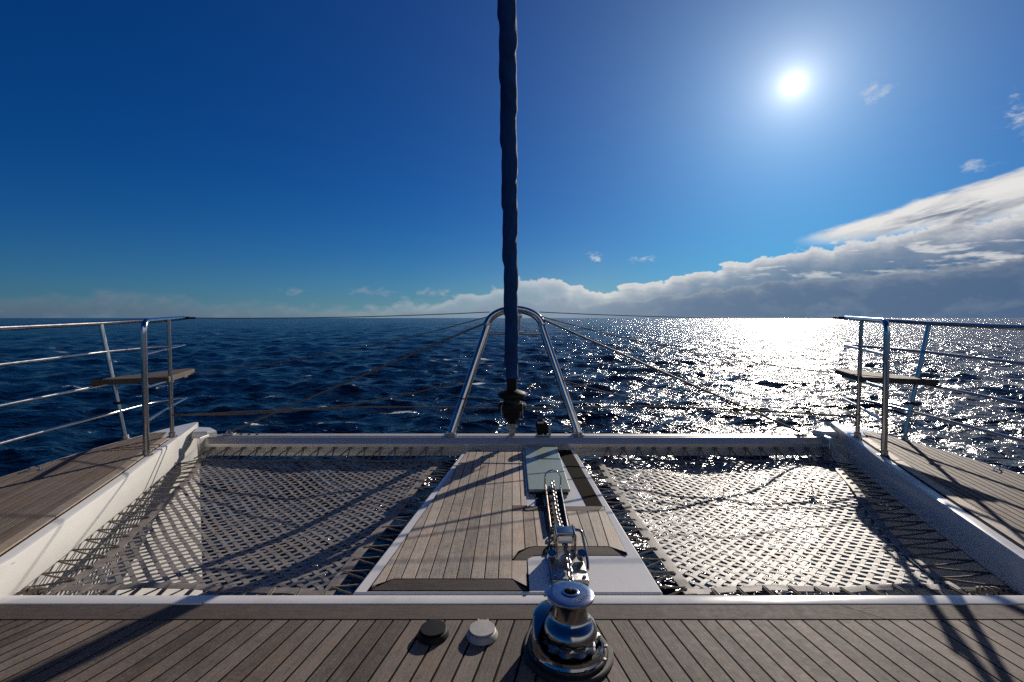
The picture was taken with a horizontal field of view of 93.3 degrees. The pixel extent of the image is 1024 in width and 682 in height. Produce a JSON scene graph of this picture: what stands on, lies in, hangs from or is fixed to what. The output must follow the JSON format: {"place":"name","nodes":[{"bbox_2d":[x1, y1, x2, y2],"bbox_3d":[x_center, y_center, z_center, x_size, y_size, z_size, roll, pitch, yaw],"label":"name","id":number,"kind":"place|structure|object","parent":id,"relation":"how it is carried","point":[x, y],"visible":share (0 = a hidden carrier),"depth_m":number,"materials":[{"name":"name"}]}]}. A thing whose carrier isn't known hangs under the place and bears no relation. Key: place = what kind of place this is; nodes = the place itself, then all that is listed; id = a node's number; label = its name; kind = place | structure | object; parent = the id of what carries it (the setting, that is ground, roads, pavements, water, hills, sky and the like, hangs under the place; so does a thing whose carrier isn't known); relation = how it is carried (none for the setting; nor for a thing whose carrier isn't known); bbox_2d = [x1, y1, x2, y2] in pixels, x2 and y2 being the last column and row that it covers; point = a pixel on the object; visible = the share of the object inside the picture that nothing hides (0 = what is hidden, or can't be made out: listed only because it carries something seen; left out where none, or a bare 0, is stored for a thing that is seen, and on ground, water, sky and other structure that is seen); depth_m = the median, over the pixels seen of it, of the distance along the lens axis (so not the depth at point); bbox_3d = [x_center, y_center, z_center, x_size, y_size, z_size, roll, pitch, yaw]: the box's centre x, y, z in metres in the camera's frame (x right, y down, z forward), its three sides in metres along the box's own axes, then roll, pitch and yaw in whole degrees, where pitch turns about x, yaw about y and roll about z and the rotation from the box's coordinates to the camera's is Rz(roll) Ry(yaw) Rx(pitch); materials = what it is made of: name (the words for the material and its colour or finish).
{"place":"outdoors","nodes":[
{"label":"outdoors","id":0,"kind":"place"},
{"bbox_2d":[0,318,1023,594],"bbox_3d":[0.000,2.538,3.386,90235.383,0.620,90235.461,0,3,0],"label":"sea","id":1,"kind":"structure","parent":0,"point":[224,346],"depth_m":18.30,"materials":[{"name":"liquid"}]},
{"bbox_2d":[0,422,216,594],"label":"catamaran hull","id":2,"kind":"object","parent":1,"relation":"on","point":[53,512],"visible":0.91,"depth_m":3.09,"materials":[{"name":"white"}]},
{"bbox_2d":[0,316,195,456],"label":"bow rail","id":3,"kind":"object","parent":2,"relation":"on","point":[170,376],"visible":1,"depth_m":3.98,"materials":[{"name":"silver metal"}]},
{"bbox_2d":[213,312,487,318],"bbox_3d":[-1.701,-0.260,4.851,2.958,0.070,0.008,0,3,0],"label":"lifeline","id":4,"kind":"object","parent":3,"relation":"attached to","point":[354,316],"visible":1,"depth_m":4.85,"materials":[{"name":"silver metal"}]},
{"bbox_2d":[174,406,855,417],"bbox_3d":[0.025,0.642,4.416,5.974,0.041,0.374,0,3,0],"label":"rope","id":5,"kind":"object","parent":3,"relation":"attached to","point":[526,408],"visible":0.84,"depth_m":4.55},
{"bbox_2d":[733,407,741,420],"bbox_3d":[2.098,0.683,4.498,0.076,0.131,0.040,0,3,0],"label":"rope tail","id":6,"kind":"object","parent":5,"relation":"attached to","point":[735,409],"visible":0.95,"depth_m":4.49},
{"bbox_2d":[197,430,832,459],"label":"cross beam","id":7,"kind":"structure","parent":2,"relation":"attached to","point":[585,445],"depth_m":4.41,"materials":[{"name":"silver metal"}]},
{"bbox_2d":[498,389,525,434],"bbox_3d":[0.001,0.662,4.460,0.264,0.457,0.264,0,3,0],"label":"furling drum","id":8,"kind":"object","parent":7,"relation":"on","point":[512,406],"visible":0.98,"depth_m":4.38,"materials":[{"name":"black plastic"}]},
{"bbox_2d":[459,398,499,400],"bbox_3d":[-0.304,0.542,4.495,0.415,0.014,0.008,1,3,20],"label":"furling line","id":9,"kind":"object","parent":8,"relation":"attached to","point":[479,399],"visible":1,"depth_m":4.49,"materials":[{"name":"black fabric"}]},
{"bbox_2d":[497,0,518,389],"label":"furled sail","id":10,"kind":"object","parent":8,"relation":"on","point":[507,20],"visible":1,"depth_m":4.11,"materials":[{"name":"blue fabric"}]},
{"bbox_2d":[444,306,584,435],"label":"bow arch","id":11,"kind":"structure","parent":7,"relation":"on","point":[491,317],"depth_m":4.68,"materials":[{"name":"silver metal"}]},
{"bbox_2d":[171,380,465,415],"bbox_3d":[-1.700,0.515,4.417,2.558,0.271,0.012,0,3,-10],"label":"rope","id":12,"kind":"object","parent":11,"relation":"attached to","point":[313,408],"visible":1,"depth_m":4.40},
{"bbox_2d":[192,316,486,373],"bbox_3d":[-1.687,0.034,4.775,2.920,0.566,0.009,0,3,-3],"label":"rope","id":13,"kind":"object","parent":11,"relation":"attached to","point":[339,351],"visible":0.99,"depth_m":4.77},
{"bbox_2d":[229,323,482,432],"bbox_3d":[-1.441,0.330,4.668,2.424,1.037,0.019,0,3,-9],"label":"stay wire","id":14,"kind":"object","parent":11,"relation":"attached to","point":[345,382],"visible":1,"depth_m":4.66,"materials":[{"name":"silver metal"}]},
{"bbox_2d":[544,319,800,432],"bbox_3d":[1.500,0.318,4.668,2.407,1.062,0.019,0,3,9],"label":"stay wire","id":15,"kind":"object","parent":11,"relation":"attached to","point":[682,380],"visible":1,"depth_m":4.66,"materials":[{"name":"silver metal"}]},
{"bbox_2d":[542,316,836,373],"bbox_3d":[1.742,0.034,4.775,2.910,0.566,0.010,0,3,3],"label":"rope","id":16,"kind":"object","parent":11,"relation":"attached to","point":[688,351],"visible":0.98,"depth_m":4.77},
{"bbox_2d":[562,380,857,415],"bbox_3d":[1.745,0.522,4.418,2.567,0.284,0.010,0,3,10],"label":"rope","id":17,"kind":"object","parent":11,"relation":"attached to","point":[706,409],"visible":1,"depth_m":4.41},
{"bbox_2d":[535,419,550,435],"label":"turning block","id":18,"kind":"structure","parent":7,"relation":"on","point":[541,425],"depth_m":4.45,"materials":[{"name":"black plastic"}]},
{"bbox_2d":[812,422,1023,594],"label":"catamaran hull","id":19,"kind":"object","parent":1,"relation":"on","point":[973,509],"visible":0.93,"depth_m":3.13,"materials":[{"name":"white"}]},
{"bbox_2d":[833,316,1023,456],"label":"bow rail","id":20,"kind":"object","parent":19,"relation":"on","point":[859,376],"visible":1,"depth_m":4.00,"materials":[{"name":"silver metal"}]},
{"bbox_2d":[541,312,815,318],"bbox_3d":[1.752,-0.260,4.851,2.957,0.070,0.008,0,3,0],"label":"lifeline","id":21,"kind":"object","parent":20,"relation":"attached to","point":[674,316],"visible":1,"depth_m":4.85,"materials":[{"name":"silver metal"}]},
{"bbox_2d":[0,595,1023,681],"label":"foredeck","id":22,"kind":"object","parent":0,"point":[647,638],"visible":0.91,"depth_m":1.81,"materials":[{"name":"brown wood"}]},
{"bbox_2d":[14,447,454,594],"bbox_3d":[-1.697,1.105,3.252,2.507,0.172,2.308,0,3,0],"label":"trampoline net","id":23,"kind":"object","parent":22,"relation":"attached to","point":[218,587],"visible":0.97,"depth_m":2.97,"materials":[{"name":"grey fabric"}]},
{"bbox_2d":[417,618,448,645],"bbox_3d":[-0.298,1.098,1.830,0.120,0.031,0.122,0,3,0],"label":"foot switch","id":24,"kind":"object","parent":22,"relation":"on","point":[431,631],"visible":1,"depth_m":1.80,"materials":[{"name":"black plastic"}]},
{"bbox_2d":[466,619,497,645],"bbox_3d":[-0.113,1.098,1.828,0.120,0.031,0.122,0,3,0],"label":"foot switch","id":25,"kind":"object","parent":22,"relation":"on","point":[482,632],"visible":1,"depth_m":1.80,"materials":[{"name":"white plastic"}]},
{"bbox_2d":[353,446,662,594],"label":"walkway","id":26,"kind":"structure","parent":22,"relation":"on","point":[478,524],"depth_m":2.62,"materials":[{"name":"brown wood"}]},
{"bbox_2d":[544,470,567,532],"bbox_3d":[0.271,0.962,2.964,0.126,0.155,0.630,0,3,0],"label":"chain channel","id":27,"kind":"object","parent":26,"relation":"on","point":[550,505],"visible":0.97,"depth_m":2.99,"materials":[{"name":"metal"}]},
{"bbox_2d":[550,480,573,580],"bbox_3d":[0.266,1.002,2.642,0.040,0.049,1.432,0,3,2],"label":"anchor chain","id":28,"kind":"object","parent":26,"relation":"on","point":[565,549],"visible":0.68,"depth_m":2.38,"materials":[{"name":"metal"}]},
{"bbox_2d":[547,524,588,584],"bbox_3d":[0.265,1.014,2.317,0.194,0.138,0.332,0,3,0],"label":"chain stopper","id":29,"kind":"object","parent":26,"relation":"on","point":[555,556],"visible":0.99,"depth_m":2.31,"materials":[{"name":"metal"}]},
{"bbox_2d":[524,581,613,681],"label":"windlass","id":30,"kind":"object","parent":22,"relation":"on","point":[565,641],"visible":1,"depth_m":1.67,"materials":[{"name":"polished stainless steel"},{"name":"dark steel"},{"name":"black rubber"}]},
{"bbox_2d":[583,447,1020,594],"bbox_3d":[1.787,1.102,3.252,2.428,0.165,2.308,0,3,0],"label":"trampoline net","id":31,"kind":"object","parent":22,"relation":"attached to","point":[769,586],"visible":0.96,"depth_m":2.96,"materials":[{"name":"grey fabric"}]},
{"bbox_2d":[0,0,1023,317],"label":"sky","id":32,"kind":"structure","parent":0,"point":[159,158],"materials":[{"name":"blue"}]}
]}

